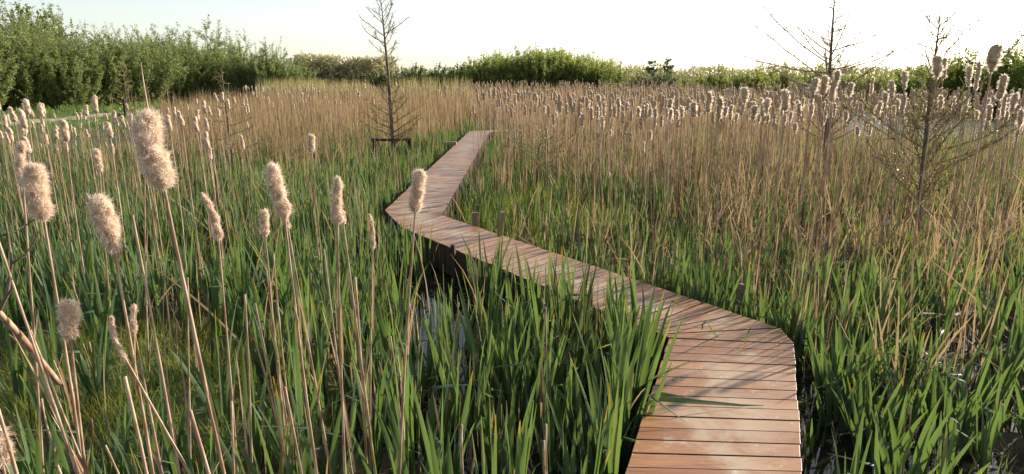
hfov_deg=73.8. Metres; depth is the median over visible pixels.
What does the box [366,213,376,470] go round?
cattail
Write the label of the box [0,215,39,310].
bare twig
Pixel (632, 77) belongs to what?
young tree
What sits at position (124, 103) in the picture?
bollard
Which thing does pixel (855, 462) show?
cattail clump
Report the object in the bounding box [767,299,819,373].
cattail clump
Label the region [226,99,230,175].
cattail
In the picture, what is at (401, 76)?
bush
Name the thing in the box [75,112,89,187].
cattail
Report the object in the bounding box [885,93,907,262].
cattail
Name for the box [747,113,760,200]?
cattail
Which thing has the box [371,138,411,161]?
tree support
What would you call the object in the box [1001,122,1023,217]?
cattail
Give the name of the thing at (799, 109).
cattail
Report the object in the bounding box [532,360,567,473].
cattail clump
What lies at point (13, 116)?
cattail
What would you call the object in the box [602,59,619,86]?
willow shrub
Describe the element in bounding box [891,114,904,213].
cattail
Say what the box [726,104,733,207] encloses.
cattail
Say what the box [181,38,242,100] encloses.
willow shrub
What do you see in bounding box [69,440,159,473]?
cattail clump
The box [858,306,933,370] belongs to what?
cattail clump
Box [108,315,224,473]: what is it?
cattail
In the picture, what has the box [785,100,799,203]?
cattail
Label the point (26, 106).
cattail
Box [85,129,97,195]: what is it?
cattail
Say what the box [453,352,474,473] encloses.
cattail clump
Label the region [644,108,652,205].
cattail
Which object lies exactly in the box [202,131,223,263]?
cattail
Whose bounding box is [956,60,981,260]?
cattail
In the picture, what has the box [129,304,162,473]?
cattail
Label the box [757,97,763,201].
cattail
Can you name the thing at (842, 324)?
cattail clump
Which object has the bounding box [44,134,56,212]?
cattail
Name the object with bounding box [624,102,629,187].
cattail
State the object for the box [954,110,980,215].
cattail
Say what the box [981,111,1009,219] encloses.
cattail
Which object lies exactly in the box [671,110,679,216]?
cattail
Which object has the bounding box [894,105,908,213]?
cattail
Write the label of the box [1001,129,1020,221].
cattail
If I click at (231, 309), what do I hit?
cattail clump
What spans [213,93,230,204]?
cattail
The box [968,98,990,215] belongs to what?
cattail
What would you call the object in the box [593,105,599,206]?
cattail
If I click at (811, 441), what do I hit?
cattail clump
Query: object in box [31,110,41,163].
cattail
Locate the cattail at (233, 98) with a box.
[232,97,241,159]
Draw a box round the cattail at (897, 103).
[881,98,900,228]
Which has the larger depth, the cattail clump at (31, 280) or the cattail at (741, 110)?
the cattail at (741, 110)
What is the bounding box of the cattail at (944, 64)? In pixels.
[926,56,948,251]
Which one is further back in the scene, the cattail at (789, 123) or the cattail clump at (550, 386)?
the cattail at (789, 123)
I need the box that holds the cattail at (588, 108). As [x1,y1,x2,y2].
[586,100,589,176]
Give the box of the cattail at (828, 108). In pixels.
[819,102,832,196]
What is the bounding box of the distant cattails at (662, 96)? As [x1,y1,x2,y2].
[243,77,1023,212]
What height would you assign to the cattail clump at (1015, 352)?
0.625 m
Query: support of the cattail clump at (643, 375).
on the ground at (1014, 441)
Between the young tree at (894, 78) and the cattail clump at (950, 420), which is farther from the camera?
the young tree at (894, 78)
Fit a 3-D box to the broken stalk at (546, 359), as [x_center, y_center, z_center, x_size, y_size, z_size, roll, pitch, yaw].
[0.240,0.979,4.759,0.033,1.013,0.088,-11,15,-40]
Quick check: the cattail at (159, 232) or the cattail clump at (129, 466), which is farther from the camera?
the cattail at (159, 232)
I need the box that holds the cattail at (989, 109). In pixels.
[965,104,992,253]
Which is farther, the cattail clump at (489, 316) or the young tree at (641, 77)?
the young tree at (641, 77)
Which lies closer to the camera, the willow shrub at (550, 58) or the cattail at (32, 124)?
the cattail at (32, 124)
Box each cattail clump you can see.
[0,254,32,332]
[0,258,10,344]
[0,326,73,411]
[3,227,18,320]
[3,256,35,311]
[4,246,37,324]
[5,395,86,473]
[9,291,72,389]
[16,376,134,473]
[17,262,40,337]
[17,413,61,473]
[19,305,63,436]
[21,228,86,306]
[22,299,115,410]
[24,268,83,333]
[32,424,65,473]
[42,247,75,294]
[44,237,88,327]
[46,393,101,473]
[52,229,90,316]
[57,248,111,332]
[62,270,120,352]
[69,232,110,313]
[69,233,94,280]
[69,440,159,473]
[81,253,163,331]
[95,240,124,300]
[96,371,241,473]
[98,258,139,321]
[99,249,141,315]
[107,395,159,473]
[120,223,165,305]
[122,256,149,324]
[124,422,243,473]
[129,238,169,316]
[129,239,144,289]
[142,241,168,328]
[158,247,192,328]
[167,272,209,321]
[170,222,202,307]
[171,298,243,426]
[173,247,223,307]
[187,443,203,473]
[194,245,229,333]
[200,255,240,318]
[207,251,238,320]
[207,405,317,473]
[210,427,217,473]
[211,262,276,343]
[219,243,267,324]
[220,287,290,392]
[223,251,242,309]
[228,227,247,309]
[233,283,305,363]
[234,339,303,473]
[234,411,293,473]
[243,243,287,318]
[247,373,351,473]
[249,277,280,349]
[256,404,367,473]
[257,229,301,315]
[257,234,316,319]
[258,237,299,291]
[261,371,359,473]
[266,303,294,403]
[270,377,313,473]
[273,277,310,357]
[274,289,344,379]
[275,244,299,320]
[278,344,371,447]
[281,305,305,452]
[282,236,322,285]
[284,339,319,426]
[293,270,313,342]
[297,258,347,348]
[300,255,322,329]
[309,232,339,299]
[309,263,349,322]
[310,299,337,409]
[314,240,366,328]
[314,248,356,308]
[322,318,403,459]
[325,290,387,391]
[327,283,385,359]
[337,270,379,332]
[339,321,375,417]
[344,274,374,343]
[347,288,420,378]
[348,395,460,473]
[353,255,390,307]
[354,384,380,473]
[364,294,379,362]
[367,341,427,443]
[372,445,398,473]
[376,356,420,473]
[377,261,429,316]
[382,311,405,406]
[385,253,405,326]
[385,309,399,365]
[385,357,408,472]
[386,300,436,376]
[387,440,395,473]
[394,322,473,464]
[399,307,439,397]
[401,309,423,439]
[412,384,452,473]
[420,449,461,473]
[424,296,443,382]
[424,320,496,446]
[425,319,467,428]
[431,394,450,473]
[434,302,480,398]
[437,275,451,347]
[439,283,500,350]
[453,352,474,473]
[455,265,506,357]
[455,301,509,381]
[459,292,529,412]
[461,235,511,305]
[465,246,482,304]
[468,283,508,334]
[470,225,515,304]
[470,304,500,372]
[471,322,509,429]
[471,396,496,473]
[474,373,501,470]
[477,376,537,473]
[485,287,517,395]
[485,323,543,422]
[489,281,528,333]
[490,226,504,306]
[490,318,588,436]
[496,273,556,360]
[496,400,534,473]
[499,272,539,350]
[505,240,517,322]
[508,303,557,393]
[508,319,530,404]
[512,276,573,356]
[514,242,551,330]
[515,401,536,473]
[516,255,566,341]
[526,298,583,374]
[528,283,562,372]
[530,335,581,416]
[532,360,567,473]
[535,242,567,341]
[537,273,543,325]
[541,264,595,363]
[544,301,617,384]
[545,319,600,418]
[546,392,635,473]
[549,285,574,361]
[550,240,592,342]
[551,244,577,350]
[553,357,579,449]
[554,301,591,385]
[556,420,610,473]
[564,359,623,462]
[566,244,600,337]
[570,326,660,465]
[573,292,652,411]
[579,278,642,371]
[579,381,614,473]
[580,406,607,473]
[582,267,626,350]
[583,248,627,379]
[585,262,677,343]
[586,362,625,473]
[597,321,693,465]
[599,261,626,362]
[600,283,683,427]
[600,351,633,473]
[602,291,659,417]
[604,266,681,382]
[605,263,651,388]
[605,271,626,366]
[611,297,640,405]
[617,289,631,342]
[621,252,664,370]
[629,232,677,287]
[634,285,650,386]
[663,243,694,293]
[677,238,691,294]
[680,263,719,304]
[683,245,734,307]
[689,253,724,300]
[692,262,732,308]
[700,266,731,302]
[701,252,719,304]
[705,258,743,310]
[719,270,751,310]
[728,237,740,312]
[728,275,757,315]
[733,263,755,317]
[737,252,759,296]
[739,284,791,323]
[743,281,800,326]
[753,285,808,369]
[761,255,785,310]
[763,273,777,308]
[765,294,817,344]
[767,260,824,314]
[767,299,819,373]
[768,284,792,325]
[773,286,793,337]
[781,257,806,314]
[786,295,831,358]
[787,284,817,367]
[798,284,828,374]
[804,312,861,403]
[804,406,838,460]
[810,318,860,423]
[812,322,886,385]
[812,354,881,432]
[818,251,838,313]
[819,301,855,371]
[819,317,881,405]
[827,429,939,473]
[829,254,885,334]
[830,368,906,439]
[830,386,914,454]
[831,407,871,473]
[835,255,869,311]
[837,331,909,408]
[837,377,912,468]
[842,276,864,334]
[842,287,879,363]
[842,324,899,377]
[844,271,899,352]
[852,282,920,339]
[853,344,877,421]
[853,371,915,448]
[857,272,887,312]
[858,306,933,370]
[859,262,904,331]
[860,391,927,471]
[862,246,875,308]
[867,396,976,473]
[869,261,907,306]
[871,354,931,438]
[874,306,915,362]
[874,424,902,473]
[882,286,947,336]
[883,346,962,421]
[885,306,926,374]
[893,249,913,317]
[894,318,943,401]
[897,261,920,329]
[898,291,937,349]
[902,332,975,403]
[906,252,955,316]
[911,304,924,387]
[918,368,994,446]
[923,329,988,419]
[923,332,987,399]
[925,252,984,325]
[928,277,960,331]
[932,459,947,473]
[933,363,1023,458]
[935,353,1017,453]
[936,297,954,361]
[936,413,990,473]
[939,332,996,410]
[942,376,976,473]
[943,288,962,348]
[957,338,1023,410]
[959,268,986,319]
[972,274,1004,323]
[974,283,1012,365]
[976,373,1016,473]
[979,385,1023,439]
[980,267,1023,317]
[986,311,1023,389]
[992,275,1021,346]
[1000,242,1021,303]
[1003,288,1023,376]
[1006,320,1023,383]
[1012,371,1023,403]
[1016,252,1023,287]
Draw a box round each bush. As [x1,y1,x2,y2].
[363,68,384,95]
[372,66,399,91]
[390,67,413,87]
[398,62,427,86]
[413,65,432,77]
[420,62,448,87]
[432,67,460,94]
[448,61,472,82]
[893,60,933,99]
[912,52,994,107]
[936,43,1020,107]
[953,39,1023,112]
[993,46,1023,113]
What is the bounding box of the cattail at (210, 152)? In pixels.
[207,147,221,255]
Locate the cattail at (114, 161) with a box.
[110,144,124,232]
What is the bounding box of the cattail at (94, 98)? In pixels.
[91,95,104,196]
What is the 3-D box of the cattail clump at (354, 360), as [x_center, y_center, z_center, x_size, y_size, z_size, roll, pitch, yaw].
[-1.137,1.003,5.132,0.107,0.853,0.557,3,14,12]
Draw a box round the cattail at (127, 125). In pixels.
[124,119,141,183]
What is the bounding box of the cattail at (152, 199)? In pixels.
[149,181,156,215]
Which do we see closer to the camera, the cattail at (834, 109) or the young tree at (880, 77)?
the cattail at (834, 109)
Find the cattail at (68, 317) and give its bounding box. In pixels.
[53,296,90,473]
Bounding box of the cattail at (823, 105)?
[817,101,825,203]
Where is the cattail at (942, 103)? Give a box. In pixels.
[921,99,944,222]
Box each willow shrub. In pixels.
[0,0,16,62]
[0,0,95,72]
[0,8,66,109]
[0,11,32,69]
[0,29,23,110]
[0,56,11,82]
[3,15,42,104]
[8,19,107,107]
[11,3,119,74]
[19,5,97,52]
[30,26,130,107]
[51,24,148,105]
[73,24,148,58]
[90,25,186,104]
[91,40,182,100]
[96,22,169,63]
[121,27,188,67]
[131,29,207,101]
[133,26,227,61]
[134,22,210,73]
[150,14,247,62]
[162,34,218,101]
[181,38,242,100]
[188,41,244,99]
[199,38,261,76]
[210,29,282,101]
[239,35,296,96]
[264,49,317,87]
[461,63,489,91]
[463,54,490,83]
[472,48,508,90]
[487,53,525,92]
[491,48,510,66]
[502,50,530,86]
[511,45,539,61]
[516,48,541,89]
[521,52,562,93]
[528,43,565,87]
[534,42,552,59]
[546,44,572,93]
[553,44,574,65]
[555,50,585,86]
[563,53,594,91]
[576,49,602,72]
[576,52,600,63]
[584,57,617,89]
[598,54,617,68]
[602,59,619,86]
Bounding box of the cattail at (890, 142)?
[883,105,895,210]
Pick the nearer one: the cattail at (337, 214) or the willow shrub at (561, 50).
the cattail at (337, 214)
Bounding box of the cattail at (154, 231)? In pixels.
[146,178,167,312]
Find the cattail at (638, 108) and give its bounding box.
[632,106,640,207]
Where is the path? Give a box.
[0,102,249,125]
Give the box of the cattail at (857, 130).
[846,126,859,225]
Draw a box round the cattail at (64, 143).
[62,141,74,228]
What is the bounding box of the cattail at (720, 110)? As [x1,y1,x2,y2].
[715,96,724,262]
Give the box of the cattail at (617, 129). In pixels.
[616,128,618,173]
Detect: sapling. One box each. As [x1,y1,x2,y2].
[112,57,137,107]
[160,75,169,105]
[196,67,271,184]
[497,122,592,183]
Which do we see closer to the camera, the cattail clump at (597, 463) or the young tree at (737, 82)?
the cattail clump at (597, 463)
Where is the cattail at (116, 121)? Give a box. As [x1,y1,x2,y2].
[113,116,130,221]
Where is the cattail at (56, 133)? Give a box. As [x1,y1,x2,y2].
[53,125,75,279]
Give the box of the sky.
[0,0,1023,76]
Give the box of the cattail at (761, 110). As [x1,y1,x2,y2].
[754,101,765,227]
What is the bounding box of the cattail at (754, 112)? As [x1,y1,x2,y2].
[736,105,759,264]
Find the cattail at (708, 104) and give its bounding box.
[704,91,713,257]
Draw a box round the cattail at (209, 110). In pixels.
[206,106,219,206]
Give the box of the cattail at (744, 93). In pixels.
[729,87,748,252]
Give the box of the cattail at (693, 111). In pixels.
[687,102,697,233]
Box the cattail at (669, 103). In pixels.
[662,99,673,207]
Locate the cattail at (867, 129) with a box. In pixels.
[856,125,869,213]
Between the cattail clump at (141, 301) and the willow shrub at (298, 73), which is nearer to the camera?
the cattail clump at (141, 301)
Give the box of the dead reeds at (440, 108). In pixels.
[0,82,1023,473]
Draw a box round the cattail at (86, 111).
[83,105,96,176]
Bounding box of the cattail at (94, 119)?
[93,114,105,181]
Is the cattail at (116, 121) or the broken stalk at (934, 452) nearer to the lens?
the broken stalk at (934, 452)
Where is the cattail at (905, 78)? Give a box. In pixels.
[878,70,909,250]
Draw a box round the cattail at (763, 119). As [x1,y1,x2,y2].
[756,115,765,204]
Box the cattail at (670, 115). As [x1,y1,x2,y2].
[666,109,673,227]
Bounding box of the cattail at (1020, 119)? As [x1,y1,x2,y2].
[995,108,1023,271]
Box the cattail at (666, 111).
[665,107,668,221]
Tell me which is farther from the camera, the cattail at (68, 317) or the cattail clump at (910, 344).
the cattail clump at (910, 344)
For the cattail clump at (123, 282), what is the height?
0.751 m
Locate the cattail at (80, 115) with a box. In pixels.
[79,112,88,160]
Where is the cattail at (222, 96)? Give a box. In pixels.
[220,92,229,168]
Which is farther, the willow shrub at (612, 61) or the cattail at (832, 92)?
the willow shrub at (612, 61)
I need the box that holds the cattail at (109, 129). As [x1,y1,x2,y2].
[102,122,130,286]
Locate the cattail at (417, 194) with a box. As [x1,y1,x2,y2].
[399,167,428,473]
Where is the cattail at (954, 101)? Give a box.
[937,96,956,211]
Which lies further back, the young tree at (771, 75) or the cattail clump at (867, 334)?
the young tree at (771, 75)
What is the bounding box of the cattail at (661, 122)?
[659,115,663,178]
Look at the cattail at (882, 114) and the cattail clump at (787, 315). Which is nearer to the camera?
the cattail clump at (787, 315)
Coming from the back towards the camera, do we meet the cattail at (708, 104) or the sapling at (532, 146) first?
the sapling at (532, 146)
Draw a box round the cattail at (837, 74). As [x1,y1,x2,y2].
[809,70,842,263]
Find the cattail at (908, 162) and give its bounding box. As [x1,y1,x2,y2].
[904,124,911,213]
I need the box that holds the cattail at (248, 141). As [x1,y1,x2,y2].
[246,122,250,171]
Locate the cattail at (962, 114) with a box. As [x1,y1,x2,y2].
[943,104,968,227]
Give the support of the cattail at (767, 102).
in the water
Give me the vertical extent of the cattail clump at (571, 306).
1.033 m
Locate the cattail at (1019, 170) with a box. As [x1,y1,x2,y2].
[1012,123,1023,220]
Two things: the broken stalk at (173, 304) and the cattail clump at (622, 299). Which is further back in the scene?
the broken stalk at (173, 304)
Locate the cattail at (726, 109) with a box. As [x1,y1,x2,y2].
[718,106,728,197]
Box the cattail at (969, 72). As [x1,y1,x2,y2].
[947,64,973,278]
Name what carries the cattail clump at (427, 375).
on the ground at (1014, 441)
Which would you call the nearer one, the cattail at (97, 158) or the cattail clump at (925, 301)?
the cattail at (97, 158)
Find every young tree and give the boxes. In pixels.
[598,65,623,90]
[611,56,634,90]
[621,65,635,90]
[631,68,647,94]
[634,67,657,87]
[643,59,675,87]
[643,72,666,91]
[668,70,681,89]
[675,71,688,93]
[679,75,701,96]
[686,64,707,91]
[701,65,727,96]
[710,59,737,96]
[717,65,738,79]
[723,61,751,97]
[740,58,770,97]
[754,65,779,91]
[767,56,800,95]
[771,63,802,94]
[774,59,804,99]
[787,66,818,100]
[798,60,821,97]
[816,52,856,98]
[833,59,863,100]
[848,66,870,96]
[860,64,888,98]
[864,69,894,99]
[875,62,894,80]
[885,65,909,84]
[893,65,923,82]
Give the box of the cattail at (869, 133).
[859,121,871,220]
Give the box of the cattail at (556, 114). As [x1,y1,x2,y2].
[554,111,557,172]
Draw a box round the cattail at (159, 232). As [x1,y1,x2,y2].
[152,187,168,299]
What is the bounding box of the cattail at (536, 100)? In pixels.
[535,96,538,154]
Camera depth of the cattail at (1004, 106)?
7.91 m
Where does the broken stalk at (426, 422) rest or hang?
in the water
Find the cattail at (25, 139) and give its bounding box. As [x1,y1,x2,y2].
[21,136,45,245]
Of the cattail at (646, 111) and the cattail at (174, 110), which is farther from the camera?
the cattail at (174, 110)
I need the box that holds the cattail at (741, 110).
[734,104,743,196]
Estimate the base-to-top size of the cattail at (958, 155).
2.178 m
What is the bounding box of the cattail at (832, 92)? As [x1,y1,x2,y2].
[815,77,838,263]
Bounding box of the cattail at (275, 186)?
[263,159,327,473]
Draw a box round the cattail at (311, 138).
[307,133,322,279]
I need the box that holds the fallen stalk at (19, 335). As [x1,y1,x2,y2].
[0,311,61,385]
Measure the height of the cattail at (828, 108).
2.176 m
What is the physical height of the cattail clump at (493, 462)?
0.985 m
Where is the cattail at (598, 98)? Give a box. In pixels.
[596,94,601,177]
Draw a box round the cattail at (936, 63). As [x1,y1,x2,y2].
[907,54,944,299]
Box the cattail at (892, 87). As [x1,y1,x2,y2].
[879,80,895,237]
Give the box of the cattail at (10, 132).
[4,127,30,252]
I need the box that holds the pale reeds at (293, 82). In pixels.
[255,75,472,108]
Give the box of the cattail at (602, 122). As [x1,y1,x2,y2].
[595,116,604,195]
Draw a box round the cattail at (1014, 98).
[984,92,1019,304]
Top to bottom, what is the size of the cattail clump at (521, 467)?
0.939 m
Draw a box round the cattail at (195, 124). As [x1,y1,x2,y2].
[192,116,213,243]
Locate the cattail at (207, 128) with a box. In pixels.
[203,118,222,206]
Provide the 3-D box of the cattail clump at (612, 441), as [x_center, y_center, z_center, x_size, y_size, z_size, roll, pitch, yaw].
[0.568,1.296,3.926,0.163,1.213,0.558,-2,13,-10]
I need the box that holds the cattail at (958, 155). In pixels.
[950,99,969,222]
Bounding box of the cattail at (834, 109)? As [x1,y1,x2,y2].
[823,103,836,204]
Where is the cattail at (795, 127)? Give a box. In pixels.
[780,123,797,230]
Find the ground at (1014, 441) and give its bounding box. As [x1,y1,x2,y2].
[0,77,1023,473]
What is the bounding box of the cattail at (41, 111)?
[36,102,63,248]
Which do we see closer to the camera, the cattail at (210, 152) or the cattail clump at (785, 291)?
the cattail clump at (785, 291)
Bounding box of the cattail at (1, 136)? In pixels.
[0,131,8,182]
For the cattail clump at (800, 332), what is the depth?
6.12 m
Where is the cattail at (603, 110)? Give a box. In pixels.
[597,101,605,212]
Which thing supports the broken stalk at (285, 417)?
in the water
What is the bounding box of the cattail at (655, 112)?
[653,108,657,225]
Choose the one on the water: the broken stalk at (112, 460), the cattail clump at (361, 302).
the broken stalk at (112, 460)
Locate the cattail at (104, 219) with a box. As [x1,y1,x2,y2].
[84,189,154,473]
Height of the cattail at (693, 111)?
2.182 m
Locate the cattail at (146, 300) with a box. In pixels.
[139,156,152,386]
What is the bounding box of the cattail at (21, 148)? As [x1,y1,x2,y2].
[11,140,44,473]
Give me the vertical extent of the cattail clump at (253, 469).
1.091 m
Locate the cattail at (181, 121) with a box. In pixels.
[175,110,203,273]
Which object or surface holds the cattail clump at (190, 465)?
on the ground at (1014, 441)
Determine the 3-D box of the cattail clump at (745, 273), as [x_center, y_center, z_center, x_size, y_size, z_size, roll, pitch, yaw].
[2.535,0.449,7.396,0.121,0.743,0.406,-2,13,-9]
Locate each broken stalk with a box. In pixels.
[0,243,82,473]
[0,410,18,473]
[30,330,87,473]
[41,399,55,462]
[53,360,80,424]
[71,281,84,334]
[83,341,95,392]
[105,445,136,473]
[123,376,162,473]
[131,215,180,473]
[165,410,210,473]
[170,274,174,328]
[171,277,190,469]
[213,339,226,366]
[230,401,242,473]
[235,294,252,473]
[247,303,286,465]
[266,253,294,470]
[284,387,304,473]
[323,249,355,473]
[354,277,372,473]
[390,336,405,457]
[410,305,419,369]
[425,410,435,433]
[454,302,459,373]
[460,425,473,473]
[513,424,547,473]
[541,308,551,424]
[595,374,607,400]
[831,422,840,443]
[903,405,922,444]
[933,434,943,468]
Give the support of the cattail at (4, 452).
in the water
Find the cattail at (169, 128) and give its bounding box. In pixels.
[163,115,184,249]
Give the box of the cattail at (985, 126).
[966,120,989,234]
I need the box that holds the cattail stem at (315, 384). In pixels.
[282,217,331,473]
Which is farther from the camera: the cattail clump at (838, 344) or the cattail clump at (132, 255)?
the cattail clump at (132, 255)
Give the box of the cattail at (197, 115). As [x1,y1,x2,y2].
[194,109,206,188]
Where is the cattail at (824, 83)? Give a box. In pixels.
[805,74,829,252]
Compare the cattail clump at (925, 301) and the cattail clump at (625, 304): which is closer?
the cattail clump at (625, 304)
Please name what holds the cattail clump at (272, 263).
in the water
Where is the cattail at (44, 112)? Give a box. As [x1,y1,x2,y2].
[41,103,57,179]
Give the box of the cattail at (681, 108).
[674,105,684,229]
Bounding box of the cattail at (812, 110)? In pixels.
[792,103,814,242]
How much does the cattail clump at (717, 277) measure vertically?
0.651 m
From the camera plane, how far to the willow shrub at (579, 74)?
70.27 m
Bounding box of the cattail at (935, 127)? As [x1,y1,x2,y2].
[926,94,943,176]
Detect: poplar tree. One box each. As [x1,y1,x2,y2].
[0,1,43,41]
[37,0,79,40]
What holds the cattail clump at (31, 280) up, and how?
on the ground at (1014, 441)
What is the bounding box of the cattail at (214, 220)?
[199,192,238,471]
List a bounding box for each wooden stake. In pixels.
[443,141,456,154]
[450,244,456,284]
[471,212,478,226]
[497,212,504,236]
[737,283,745,314]
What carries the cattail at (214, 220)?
on the ground at (1014, 441)
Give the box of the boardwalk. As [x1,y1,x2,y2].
[385,128,801,473]
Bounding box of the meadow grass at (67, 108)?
[0,98,993,139]
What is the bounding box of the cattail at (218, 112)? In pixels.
[216,108,228,182]
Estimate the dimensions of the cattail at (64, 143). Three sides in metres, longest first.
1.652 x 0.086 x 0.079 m
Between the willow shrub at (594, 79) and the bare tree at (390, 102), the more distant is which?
the willow shrub at (594, 79)
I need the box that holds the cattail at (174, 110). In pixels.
[172,106,184,190]
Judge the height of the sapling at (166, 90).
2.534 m
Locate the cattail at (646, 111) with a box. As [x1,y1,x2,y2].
[644,103,649,194]
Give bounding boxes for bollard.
[122,99,128,115]
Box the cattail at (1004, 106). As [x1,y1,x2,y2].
[977,92,1007,256]
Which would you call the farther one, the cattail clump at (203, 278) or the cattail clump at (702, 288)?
the cattail clump at (203, 278)
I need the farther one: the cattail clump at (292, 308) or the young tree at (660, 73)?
the young tree at (660, 73)
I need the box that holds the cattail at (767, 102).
[761,97,771,261]
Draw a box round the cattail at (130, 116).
[128,113,142,200]
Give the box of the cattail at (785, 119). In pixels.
[772,114,787,214]
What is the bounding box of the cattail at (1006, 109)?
[998,106,1009,209]
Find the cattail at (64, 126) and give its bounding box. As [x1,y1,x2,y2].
[57,119,84,274]
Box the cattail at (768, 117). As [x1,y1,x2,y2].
[763,114,770,203]
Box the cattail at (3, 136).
[0,105,9,175]
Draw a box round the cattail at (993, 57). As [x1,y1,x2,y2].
[942,42,1004,311]
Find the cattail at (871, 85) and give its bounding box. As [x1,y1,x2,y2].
[861,76,874,218]
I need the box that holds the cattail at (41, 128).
[39,124,57,189]
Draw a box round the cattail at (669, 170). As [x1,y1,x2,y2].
[668,112,673,207]
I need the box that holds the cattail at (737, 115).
[732,112,739,191]
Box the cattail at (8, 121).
[6,114,14,149]
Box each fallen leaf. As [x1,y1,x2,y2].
[645,396,763,406]
[648,392,689,398]
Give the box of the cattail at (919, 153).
[912,101,926,209]
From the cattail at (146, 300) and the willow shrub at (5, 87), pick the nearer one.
the cattail at (146, 300)
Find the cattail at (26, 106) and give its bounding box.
[21,98,42,232]
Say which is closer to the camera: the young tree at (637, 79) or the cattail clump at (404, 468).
the cattail clump at (404, 468)
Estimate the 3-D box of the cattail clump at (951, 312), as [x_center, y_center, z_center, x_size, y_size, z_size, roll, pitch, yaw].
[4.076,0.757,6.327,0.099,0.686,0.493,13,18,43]
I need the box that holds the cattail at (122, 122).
[119,115,143,225]
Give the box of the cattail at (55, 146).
[54,144,74,226]
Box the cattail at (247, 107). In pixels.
[246,104,254,165]
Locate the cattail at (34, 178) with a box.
[18,161,83,473]
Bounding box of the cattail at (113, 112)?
[111,110,125,191]
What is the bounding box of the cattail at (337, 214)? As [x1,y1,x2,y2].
[328,176,351,473]
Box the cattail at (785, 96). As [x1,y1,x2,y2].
[769,89,790,256]
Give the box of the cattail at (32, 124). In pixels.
[30,121,40,161]
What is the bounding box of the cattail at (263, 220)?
[258,208,287,454]
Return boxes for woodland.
[245,51,982,86]
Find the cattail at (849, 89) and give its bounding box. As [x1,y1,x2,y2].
[829,82,854,237]
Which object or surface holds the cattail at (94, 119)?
in the water
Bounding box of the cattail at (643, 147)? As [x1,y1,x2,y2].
[642,141,645,217]
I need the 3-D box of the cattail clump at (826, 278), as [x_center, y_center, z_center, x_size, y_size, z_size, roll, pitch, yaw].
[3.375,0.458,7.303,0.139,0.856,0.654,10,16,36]
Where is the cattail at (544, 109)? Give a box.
[540,106,545,174]
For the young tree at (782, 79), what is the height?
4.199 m
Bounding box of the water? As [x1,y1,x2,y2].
[0,109,1023,473]
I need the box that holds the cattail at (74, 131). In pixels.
[72,127,78,180]
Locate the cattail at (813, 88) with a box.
[798,77,819,238]
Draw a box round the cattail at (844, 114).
[837,110,848,220]
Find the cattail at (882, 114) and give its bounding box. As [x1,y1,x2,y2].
[866,111,884,202]
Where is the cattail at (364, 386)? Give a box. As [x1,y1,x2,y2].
[339,210,380,473]
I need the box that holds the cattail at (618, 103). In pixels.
[616,97,620,219]
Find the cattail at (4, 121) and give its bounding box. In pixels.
[1,115,33,234]
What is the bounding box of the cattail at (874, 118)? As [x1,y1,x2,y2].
[863,116,875,210]
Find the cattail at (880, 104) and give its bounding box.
[862,101,883,208]
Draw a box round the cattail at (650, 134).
[645,130,652,232]
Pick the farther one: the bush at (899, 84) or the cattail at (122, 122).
the bush at (899, 84)
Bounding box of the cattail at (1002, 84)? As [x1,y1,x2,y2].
[968,73,1009,264]
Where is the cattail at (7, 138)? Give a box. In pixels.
[4,132,24,221]
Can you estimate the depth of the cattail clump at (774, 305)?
6.06 m
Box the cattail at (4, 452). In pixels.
[0,422,17,473]
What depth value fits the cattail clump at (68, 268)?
7.13 m
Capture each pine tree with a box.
[640,60,666,91]
[655,57,679,86]
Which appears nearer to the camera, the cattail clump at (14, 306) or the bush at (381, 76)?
the cattail clump at (14, 306)
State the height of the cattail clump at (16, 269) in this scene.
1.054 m
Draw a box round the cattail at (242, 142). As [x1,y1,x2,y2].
[239,134,254,239]
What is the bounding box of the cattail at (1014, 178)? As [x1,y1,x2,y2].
[1003,127,1023,229]
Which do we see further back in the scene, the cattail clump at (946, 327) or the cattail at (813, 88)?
the cattail at (813, 88)
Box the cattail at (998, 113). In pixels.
[986,109,1000,195]
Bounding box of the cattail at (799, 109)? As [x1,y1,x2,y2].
[794,102,801,222]
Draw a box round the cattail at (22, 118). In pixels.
[16,108,42,260]
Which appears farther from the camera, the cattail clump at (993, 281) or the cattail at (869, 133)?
the cattail at (869, 133)
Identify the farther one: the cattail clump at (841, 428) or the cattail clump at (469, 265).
the cattail clump at (469, 265)
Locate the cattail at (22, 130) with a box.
[18,123,41,242]
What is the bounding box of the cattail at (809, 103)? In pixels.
[799,98,813,205]
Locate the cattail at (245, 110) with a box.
[243,106,251,166]
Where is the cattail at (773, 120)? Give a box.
[766,112,776,209]
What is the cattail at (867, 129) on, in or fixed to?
in the water
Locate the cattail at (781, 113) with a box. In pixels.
[776,105,782,186]
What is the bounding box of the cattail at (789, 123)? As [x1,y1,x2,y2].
[780,111,791,197]
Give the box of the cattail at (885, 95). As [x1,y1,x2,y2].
[867,91,888,252]
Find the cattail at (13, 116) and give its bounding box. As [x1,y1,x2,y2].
[7,106,43,255]
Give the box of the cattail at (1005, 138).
[994,132,1007,208]
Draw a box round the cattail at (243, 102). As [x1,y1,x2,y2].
[242,99,250,163]
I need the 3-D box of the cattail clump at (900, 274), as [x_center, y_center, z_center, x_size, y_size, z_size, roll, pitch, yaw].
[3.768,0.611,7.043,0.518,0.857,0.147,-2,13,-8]
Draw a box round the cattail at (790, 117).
[784,112,793,210]
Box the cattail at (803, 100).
[790,97,805,208]
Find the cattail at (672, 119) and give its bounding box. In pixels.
[668,110,673,187]
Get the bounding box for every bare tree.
[355,0,424,148]
[742,0,904,174]
[819,0,1023,250]
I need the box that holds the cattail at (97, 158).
[91,148,114,347]
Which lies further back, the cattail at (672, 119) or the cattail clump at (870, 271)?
the cattail at (672, 119)
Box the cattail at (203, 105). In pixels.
[200,100,216,203]

